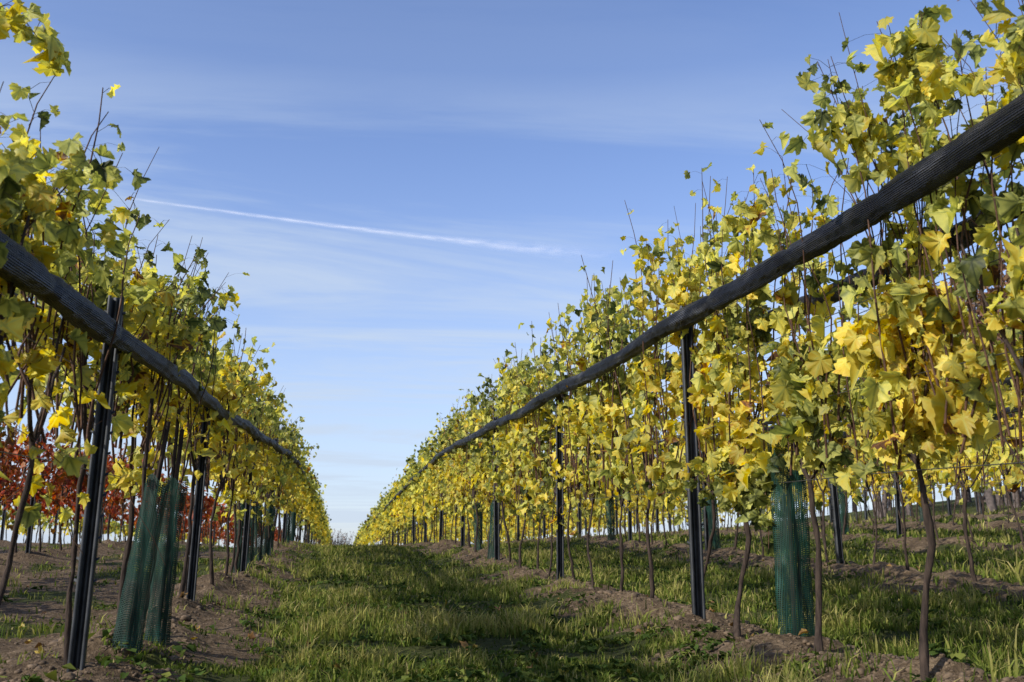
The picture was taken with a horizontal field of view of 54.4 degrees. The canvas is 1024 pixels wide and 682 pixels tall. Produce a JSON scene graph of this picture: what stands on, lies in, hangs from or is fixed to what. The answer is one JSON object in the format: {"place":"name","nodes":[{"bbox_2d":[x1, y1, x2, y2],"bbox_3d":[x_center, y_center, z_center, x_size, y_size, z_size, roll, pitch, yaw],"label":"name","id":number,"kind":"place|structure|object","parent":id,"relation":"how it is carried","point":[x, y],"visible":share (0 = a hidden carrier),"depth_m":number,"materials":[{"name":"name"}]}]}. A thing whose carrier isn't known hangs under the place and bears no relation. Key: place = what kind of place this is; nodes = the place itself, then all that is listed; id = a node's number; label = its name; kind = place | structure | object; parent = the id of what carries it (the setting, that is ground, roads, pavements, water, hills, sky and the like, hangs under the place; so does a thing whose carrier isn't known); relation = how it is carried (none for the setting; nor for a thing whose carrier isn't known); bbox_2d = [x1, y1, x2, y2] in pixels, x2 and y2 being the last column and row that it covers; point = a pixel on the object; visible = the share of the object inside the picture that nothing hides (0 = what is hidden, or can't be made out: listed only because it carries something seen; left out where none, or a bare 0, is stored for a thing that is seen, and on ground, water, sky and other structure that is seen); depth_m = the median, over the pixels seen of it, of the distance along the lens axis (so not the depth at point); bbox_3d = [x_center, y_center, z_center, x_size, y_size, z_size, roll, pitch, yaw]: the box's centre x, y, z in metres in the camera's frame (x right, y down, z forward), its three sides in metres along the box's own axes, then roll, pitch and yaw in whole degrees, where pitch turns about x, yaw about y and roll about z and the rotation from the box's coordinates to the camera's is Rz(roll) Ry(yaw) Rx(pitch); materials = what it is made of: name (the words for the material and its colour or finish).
{"place":"outdoors","nodes":[
{"label":"outdoors","id":0,"kind":"place"},
{"bbox_2d":[0,492,1023,681],"bbox_3d":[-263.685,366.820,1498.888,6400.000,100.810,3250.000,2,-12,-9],"label":"ground","id":1,"kind":"structure","parent":0,"point":[96,644],"depth_m":7.69,"materials":[{"name":"soil"}]},
{"bbox_2d":[0,504,6,539],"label":"vineyard post","id":2,"kind":"object","parent":1,"relation":"on","point":[3,525],"visible":0.36,"depth_m":21.95,"materials":[{"name":"metal"}]},
{"bbox_2d":[25,435,41,553],"bbox_3d":[-6.652,2.160,13.845,0.086,1.700,0.042,2,-12,-9],"label":"vineyard post","id":3,"kind":"object","parent":1,"relation":"on","point":[29,537],"visible":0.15,"depth_m":13.74,"materials":[{"name":"metal"}]},
{"bbox_2d":[52,497,58,543],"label":"vineyard post","id":4,"kind":"object","parent":1,"relation":"on","point":[54,534],"visible":0.41,"depth_m":26.00,"materials":[{"name":"metal"}]},
{"bbox_2d":[66,295,125,672],"bbox_3d":[-1.650,0.579,3.947,0.082,1.561,0.040,4,-13,-14],"label":"vineyard post","id":5,"kind":"object","parent":1,"relation":"on","point":[90,537],"visible":0.78,"depth_m":3.93,"materials":[{"name":"metal"}]},
{"bbox_2d":[101,461,108,542],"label":"vineyard post","id":6,"kind":"object","parent":1,"relation":"on","point":[103,513],"visible":0.21,"depth_m":17.86,"materials":[{"name":"metal"}]},
{"bbox_2d":[0,500,218,544],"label":"red grapevine row","id":7,"kind":"object","parent":1,"relation":"on","point":[44,523],"visible":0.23,"depth_m":37.72,"materials":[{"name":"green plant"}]},
{"bbox_2d":[2,474,250,546],"bbox_3d":[-14.413,8.039,40.333,1.422,3.054,94.009,2,-12,-9],"label":"red grapevine row","id":8,"kind":"object","parent":1,"relation":"on","point":[118,510],"visible":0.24,"depth_m":32.80,"materials":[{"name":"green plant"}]},
{"bbox_2d":[111,398,171,652],"bbox_3d":[-1.653,0.829,4.473,0.210,1.150,0.111,5,-13,-21],"label":"vine guard","id":9,"kind":"object","parent":1,"relation":"on","point":[136,603],"visible":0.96,"depth_m":4.43,"materials":[{"name":"green plastic"}]},
{"bbox_2d":[0,422,290,552],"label":"red grapevine row","id":10,"kind":"object","parent":1,"relation":"on","point":[60,479],"visible":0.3,"depth_m":15.04,"materials":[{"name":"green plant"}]},
{"bbox_2d":[0,0,332,664],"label":"grapevine row","id":11,"kind":"object","parent":1,"relation":"on","point":[32,201],"visible":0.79,"depth_m":4.11,"materials":[{"name":"yellow plant"}]},
{"bbox_2d":[14,293,166,386],"bbox_3d":[-5.984,4.589,27.545,0.113,1.628,63.000,2,-12,-9],"label":"rolled net","id":12,"kind":"object","parent":11,"relation":"on","point":[38,306],"visible":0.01,"depth_m":3.85,"materials":[{"name":"fabric"}]},
{"bbox_2d":[144,409,188,645],"bbox_3d":[-1.673,0.904,4.859,0.155,1.150,0.100,2,-12,-9],"label":"vine guard","id":13,"kind":"object","parent":1,"relation":"on","point":[162,601],"visible":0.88,"depth_m":4.81,"materials":[{"name":"green plastic"}]},
{"bbox_2d":[186,407,211,600],"bbox_3d":[-2.155,1.123,6.853,0.082,1.514,0.042,5,-13,-17],"label":"vineyard post","id":14,"kind":"object","parent":1,"relation":"on","point":[198,508],"visible":0.66,"depth_m":6.83,"materials":[{"name":"metal"}]},
{"bbox_2d":[213,520,215,545],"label":"vineyard post","id":15,"kind":"object","parent":1,"relation":"on","point":[214,535],"visible":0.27,"depth_m":34.04,"materials":[{"name":"metal"}]},
{"bbox_2d":[233,501,245,572],"bbox_3d":[-2.907,1.935,10.688,0.167,1.150,0.159,2,-12,-9],"label":"vine guard","id":16,"kind":"object","parent":1,"relation":"on","point":[241,540],"visible":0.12,"depth_m":10.61,"materials":[{"name":"green plastic"}]},
{"bbox_2d":[240,415,257,571],"bbox_3d":[-2.790,1.655,10.562,0.082,1.794,0.040,5,-12,-16],"label":"vineyard post","id":17,"kind":"object","parent":1,"relation":"on","point":[246,527],"visible":0.34,"depth_m":10.49,"materials":[{"name":"metal"}]},
{"bbox_2d":[0,230,314,497],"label":"rolled net","id":18,"kind":"object","parent":17,"relation":"attached to","point":[22,269],"visible":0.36,"depth_m":3.46,"materials":[{"name":"fabric"}]},
{"bbox_2d":[247,491,255,567],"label":"vine guard","id":19,"kind":"object","parent":1,"relation":"on","point":[250,557],"visible":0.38,"depth_m":11.42,"materials":[{"name":"green plastic"}]},
{"bbox_2d":[251,489,262,560],"bbox_3d":[-3.187,2.268,12.450,0.188,1.150,0.139,2,-12,-9],"label":"vine guard","id":20,"kind":"object","parent":1,"relation":"on","point":[258,521],"visible":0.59,"depth_m":12.40,"materials":[{"name":"green plastic"}]},
{"bbox_2d":[262,491,274,556],"bbox_3d":[-3.435,2.509,14.005,0.200,1.150,0.143,2,-12,-9],"label":"vine guard","id":21,"kind":"object","parent":1,"relation":"on","point":[265,532],"visible":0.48,"depth_m":13.95,"materials":[{"name":"green plastic"}]},
{"bbox_2d":[265,506,276,549],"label":"vine guard","id":22,"kind":"object","parent":1,"relation":"on","point":[272,545],"visible":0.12,"depth_m":15.13,"materials":[{"name":"green plastic"}]},
{"bbox_2d":[268,438,278,555],"bbox_3d":[-3.436,2.286,14.277,0.082,1.788,0.041,5,-14,-15],"label":"vineyard post","id":23,"kind":"object","parent":1,"relation":"on","point":[276,440],"visible":0.17,"depth_m":14.29,"materials":[{"name":"metal"}]},
{"bbox_2d":[282,458,288,544],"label":"vineyard post","id":24,"kind":"object","parent":1,"relation":"on","point":[284,527],"visible":0.25,"depth_m":17.87,"materials":[{"name":"metal"}]},
{"bbox_2d":[282,502,290,542],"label":"vine guard","id":25,"kind":"object","parent":1,"relation":"on","point":[288,524],"visible":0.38,"depth_m":19.19,"materials":[{"name":"green plastic"}]},
{"bbox_2d":[288,499,297,540],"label":"vine guard","id":26,"kind":"object","parent":1,"relation":"on","point":[292,526],"visible":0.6,"depth_m":20.18,"materials":[{"name":"green plastic"}]},
{"bbox_2d":[298,483,304,541],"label":"vineyard post","id":27,"kind":"object","parent":1,"relation":"on","point":[300,530],"visible":0.38,"depth_m":25.22,"materials":[{"name":"metal"}]},
{"bbox_2d":[304,519,306,542],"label":"vineyard post","id":28,"kind":"object","parent":1,"relation":"on","point":[305,526],"visible":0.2,"depth_m":28.89,"materials":[{"name":"metal"}]},
{"bbox_2d":[307,523,310,542],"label":"vineyard post","id":29,"kind":"object","parent":1,"relation":"on","point":[309,526],"visible":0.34,"depth_m":32.57,"materials":[{"name":"metal"}]},
{"bbox_2d":[317,529,357,546],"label":"bare shrub","id":30,"kind":"object","parent":1,"relation":"on","point":[335,542],"visible":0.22,"depth_m":91.59,"materials":[{"name":"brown plant"}]},
{"bbox_2d":[391,525,393,545],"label":"vineyard post","id":31,"kind":"object","parent":1,"relation":"on","point":[392,534],"visible":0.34,"depth_m":39.03,"materials":[{"name":"metal"}]},
{"bbox_2d":[397,498,399,545],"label":"vineyard post","id":32,"kind":"object","parent":1,"relation":"on","point":[398,533],"visible":0.44,"depth_m":35.38,"materials":[{"name":"metal"}]},
{"bbox_2d":[404,500,406,543],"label":"vineyard post","id":33,"kind":"object","parent":1,"relation":"on","point":[405,529],"visible":0.28,"depth_m":31.73,"materials":[{"name":"metal"}]},
{"bbox_2d":[412,484,415,543],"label":"vineyard post","id":34,"kind":"object","parent":1,"relation":"on","point":[413,527],"visible":0.4,"depth_m":28.07,"materials":[{"name":"metal"}]},
{"bbox_2d":[373,92,1023,519],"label":"rolled net","id":35,"kind":"object","parent":34,"relation":"attached to","point":[999,130],"visible":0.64,"depth_m":4.10,"materials":[{"name":"plastic"}]},
{"bbox_2d":[424,480,426,541],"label":"vineyard post","id":36,"kind":"object","parent":1,"relation":"on","point":[425,531],"visible":0.3,"depth_m":24.36,"materials":[{"name":"metal"}]},
{"bbox_2d":[439,460,443,540],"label":"vineyard post","id":37,"kind":"object","parent":1,"relation":"on","point":[441,519],"visible":0.37,"depth_m":20.71,"materials":[{"name":"metal"}]},
{"bbox_2d":[460,438,465,546],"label":"vineyard post","id":38,"kind":"object","parent":1,"relation":"on","point":[463,517],"visible":0.3,"depth_m":17.02,"materials":[{"name":"metal"}]},
{"bbox_2d":[473,491,482,549],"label":"vine guard","id":39,"kind":"object","parent":1,"relation":"on","point":[479,546],"visible":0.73,"depth_m":15.78,"materials":[{"name":"green plastic"}]},
{"bbox_2d":[487,493,500,558],"bbox_3d":[-0.241,2.492,13.856,0.218,1.150,0.164,7,-14,-29],"label":"vine guard","id":40,"kind":"object","parent":1,"relation":"on","point":[491,546],"visible":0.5,"depth_m":13.80,"materials":[{"name":"green plastic"}]},
{"bbox_2d":[492,417,500,560],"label":"vineyard post","id":41,"kind":"object","parent":1,"relation":"on","point":[496,518],"visible":0.59,"depth_m":13.35,"materials":[{"name":"metal"}]},
{"bbox_2d":[0,506,1023,681],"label":"grass","id":42,"kind":"structure","parent":1,"relation":"on","point":[418,623],"depth_m":6.45,"materials":[{"name":"green plant"}]},
{"bbox_2d":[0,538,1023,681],"bbox_3d":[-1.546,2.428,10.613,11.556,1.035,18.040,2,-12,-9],"label":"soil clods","id":43,"kind":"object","parent":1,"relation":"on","point":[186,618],"visible":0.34,"depth_m":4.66,"materials":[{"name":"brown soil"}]},
{"bbox_2d":[0,542,1023,681],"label":"weeds","id":44,"kind":"object","parent":1,"relation":"on","point":[105,661],"visible":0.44,"depth_m":5.18,"materials":[{"name":"green plant"}]},
{"bbox_2d":[517,509,519,540],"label":"vineyard post","id":45,"kind":"object","parent":1,"relation":"on","point":[518,519],"visible":0.28,"depth_m":29.10,"materials":[{"name":"metal"}]},
{"bbox_2d":[19,543,1023,678],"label":"fallen leaves","id":46,"kind":"object","parent":1,"relation":"on","point":[252,636],"visible":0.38,"depth_m":5.47,"materials":[{"name":"yellow plant"}]},
{"bbox_2d":[542,508,545,538],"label":"vineyard post","id":47,"kind":"object","parent":1,"relation":"on","point":[544,528],"visible":0.17,"depth_m":25.37,"materials":[{"name":"metal"}]},
{"bbox_2d":[394,357,1022,534],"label":"rolled net","id":48,"kind":"object","parent":47,"relation":"attached to","point":[771,422],"visible":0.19,"depth_m":12.05,"materials":[{"name":"fabric"}]},
{"bbox_2d":[554,394,564,579],"bbox_3d":[0.464,1.427,9.637,0.099,2.027,0.048,0,-13,1],"label":"vineyard post","id":49,"kind":"object","parent":1,"relation":"on","point":[559,537],"visible":0.66,"depth_m":9.60,"materials":[{"name":"metal"}]},
{"bbox_2d":[577,455,581,536],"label":"vineyard post","id":50,"kind":"object","parent":1,"relation":"on","point":[579,523],"visible":0.31,"depth_m":21.68,"materials":[{"name":"metal"}]},
{"bbox_2d":[584,500,586,534],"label":"vineyard post","id":51,"kind":"object","parent":1,"relation":"on","point":[585,522],"visible":0.19,"depth_m":33.40,"materials":[{"name":"metal"}]},
{"bbox_2d":[605,489,615,539],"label":"vine guard","id":52,"kind":"object","parent":1,"relation":"on","point":[610,522],"visible":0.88,"depth_m":19.29,"materials":[{"name":"green plastic"}]},
{"bbox_2d":[614,475,617,534],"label":"vineyard post","id":53,"kind":"object","parent":1,"relation":"on","point":[616,514],"visible":0.4,"depth_m":29.71,"materials":[{"name":"metal"}]},
{"bbox_2d":[627,489,631,540],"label":"vineyard post","id":54,"kind":"object","parent":1,"relation":"on","point":[629,516],"visible":0.19,"depth_m":17.93,"materials":[{"name":"metal"}]},
{"bbox_2d":[636,506,637,532],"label":"vineyard post","id":55,"kind":"object","parent":1,"relation":"on","point":[636,521],"visible":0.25,"depth_m":37.82,"materials":[{"name":"metal"}]},
{"bbox_2d":[656,485,658,533],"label":"vineyard post","id":56,"kind":"object","parent":1,"relation":"on","point":[657,520],"visible":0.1,"depth_m":25.93,"materials":[{"name":"metal"}]},
{"bbox_2d":[668,512,670,530],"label":"vineyard post","id":57,"kind":"object","parent":1,"relation":"on","point":[669,515],"visible":0.16,"depth_m":34.10,"materials":[{"name":"metal"}]},
{"bbox_2d":[353,0,1023,681],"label":"grapevine row","id":58,"kind":"object","parent":1,"relation":"on","point":[927,414],"visible":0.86,"depth_m":4.61,"materials":[{"name":"yellow plant"}]},
{"bbox_2d":[545,187,1023,421],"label":"rolled net","id":59,"kind":"object","parent":58,"relation":"attached to","point":[834,298],"visible":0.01,"depth_m":4.52,"materials":[{"name":"fabric"}]},
{"bbox_2d":[679,306,705,618],"bbox_3d":[1.087,0.750,5.993,0.100,1.972,0.050,0,-12,0],"label":"vineyard post","id":60,"kind":"object","parent":1,"relation":"on","point":[695,524],"visible":0.64,"depth_m":5.95,"materials":[{"name":"metal"}]},
{"bbox_2d":[381,287,1023,581],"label":"grapevine row","id":61,"kind":"object","parent":1,"relation":"on","point":[1010,398],"visible":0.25,"depth_m":10.03,"materials":[{"name":"yellow plant"}]},
{"bbox_2d":[586,377,1015,466],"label":"rolled net","id":62,"kind":"object","parent":61,"relation":"on","point":[1007,381],"depth_m":8.27,"materials":[{"name":"fabric"}]},
{"bbox_2d":[701,508,703,530],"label":"vine guard","id":63,"kind":"object","parent":1,"relation":"on","point":[702,513],"visible":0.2,"depth_m":22.72,"materials":[{"name":"green plastic"}]},
{"bbox_2d":[701,451,709,550],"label":"vineyard post","id":64,"kind":"object","parent":1,"relation":"on","point":[706,536],"visible":0.11,"depth_m":14.17,"materials":[{"name":"metal"}]},
{"bbox_2d":[703,470,720,549],"bbox_3d":[2.808,2.367,13.994,0.259,1.150,0.156,2,-12,-9],"label":"vine guard","id":65,"kind":"object","parent":1,"relation":"on","point":[717,542],"visible":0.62,"depth_m":13.94,"materials":[{"name":"green plastic"}]},
{"bbox_2d":[417,371,1023,544],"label":"grapevine row","id":66,"kind":"object","parent":1,"relation":"on","point":[943,475],"visible":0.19,"depth_m":14.67,"materials":[{"name":"plant"}]},
{"bbox_2d":[456,414,1013,526],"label":"rolled net","id":67,"kind":"object","parent":66,"relation":"on","point":[996,417],"depth_m":12.93,"materials":[{"name":"fabric"}]},
{"bbox_2d":[456,407,1023,524],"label":"rolled net","id":68,"kind":"object","parent":66,"relation":"attached to","point":[1007,409],"visible":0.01,"depth_m":12.20,"materials":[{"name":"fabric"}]},
{"bbox_2d":[435,389,1023,542],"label":"grapevine row","id":69,"kind":"object","parent":1,"relation":"on","point":[990,473],"visible":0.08,"depth_m":21.19,"materials":[{"name":"plant"}]},
{"bbox_2d":[460,440,1023,542],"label":"grapevine row","id":70,"kind":"object","parent":1,"relation":"on","point":[997,473],"visible":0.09,"depth_m":29.49,"materials":[{"name":"yellow plant"}]},
{"bbox_2d":[483,455,1019,542],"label":"grapevine row","id":71,"kind":"object","parent":1,"relation":"on","point":[994,483],"visible":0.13,"depth_m":33.64,"materials":[{"name":"yellow plant"}]},
{"bbox_2d":[510,443,1023,540],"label":"grapevine row","id":72,"kind":"object","parent":1,"relation":"on","point":[721,512],"visible":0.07,"depth_m":38.07,"materials":[{"name":"yellow plant"}]},
{"bbox_2d":[767,408,814,636],"bbox_3d":[1.380,0.896,4.937,0.206,1.150,0.171,2,-12,-9],"label":"vine guard","id":73,"kind":"object","parent":1,"relation":"on","point":[792,570],"visible":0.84,"depth_m":4.88,"materials":[{"name":"green plastic"}]},
{"bbox_2d":[828,479,832,522],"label":"vineyard post","id":74,"kind":"object","parent":1,"relation":"on","point":[830,514],"visible":0.18,"depth_m":22.95,"materials":[{"name":"metal"}]},
{"bbox_2d":[827,434,843,563],"bbox_3d":[3.402,1.406,10.575,0.091,2.110,0.046,3,-14,-18],"label":"vineyard post","id":75,"kind":"object","parent":1,"relation":"on","point":[835,508],"visible":0.26,"depth_m":10.45,"materials":[{"name":"metal"}]},
{"bbox_2d":[838,485,849,534],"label":"vine guard","id":76,"kind":"object","parent":1,"relation":"on","point":[842,505],"visible":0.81,"depth_m":16.42,"materials":[{"name":"green plastic"}]},
{"bbox_2d":[861,461,867,519],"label":"vineyard post","id":77,"kind":"object","parent":1,"relation":"on","point":[865,506],"visible":0.26,"depth_m":27.23,"materials":[{"name":"metal"}]},
{"bbox_2d":[893,472,901,536],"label":"vineyard post","id":78,"kind":"object","parent":1,"relation":"on","point":[898,522],"visible":0.25,"depth_m":14.76,"materials":[{"name":"metal"}]},
{"bbox_2d":[0,142,1023,543],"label":"trellis wires","id":79,"kind":"object","parent":78,"relation":"attached to","point":[720,362],"visible":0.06,"depth_m":4.63,"materials":[{"name":"metal"}]},
{"bbox_2d":[917,479,923,521],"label":"vine guard","id":80,"kind":"object","parent":1,"relation":"on","point":[922,519],"visible":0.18,"depth_m":19.40,"materials":[{"name":"green"}]},
{"bbox_2d":[818,241,1023,517],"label":"autumn woodland","id":81,"kind":"object","parent":1,"relation":"on","point":[988,497],"visible":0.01,"depth_m":54.33,"materials":[{"name":"plant"}]},
{"bbox_2d":[943,469,951,514],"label":"vineyard post","id":82,"kind":"object","parent":1,"relation":"on","point":[948,503],"visible":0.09,"depth_m":23.48,"materials":[{"name":"metal"}]},
{"bbox_2d":[975,492,978,513],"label":"vineyard post","id":83,"kind":"object","parent":1,"relation":"on","point":[976,493],"visible":0.23,"depth_m":31.96,"materials":[{"name":"metal"}]},
{"bbox_2d":[977,478,981,513],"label":"vineyard post","id":84,"kind":"object","parent":1,"relation":"on","point":[980,503],"visible":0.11,"depth_m":27.02,"materials":[{"name":"metal"}]},
{"bbox_2d":[0,0,1023,546],"label":"sky","id":85,"kind":"structure","parent":0,"point":[522,131],"materials":[{"name":"blue"}]},
{"bbox_2d":[232,212,472,241],"bbox_3d":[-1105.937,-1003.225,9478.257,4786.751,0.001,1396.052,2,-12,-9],"label":"contrail","id":86,"kind":"object","parent":85,"relation":"in","point":[338,226],"visible":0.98,"depth_m":9217.38,"materials":[{"name":"white"}]}
]}

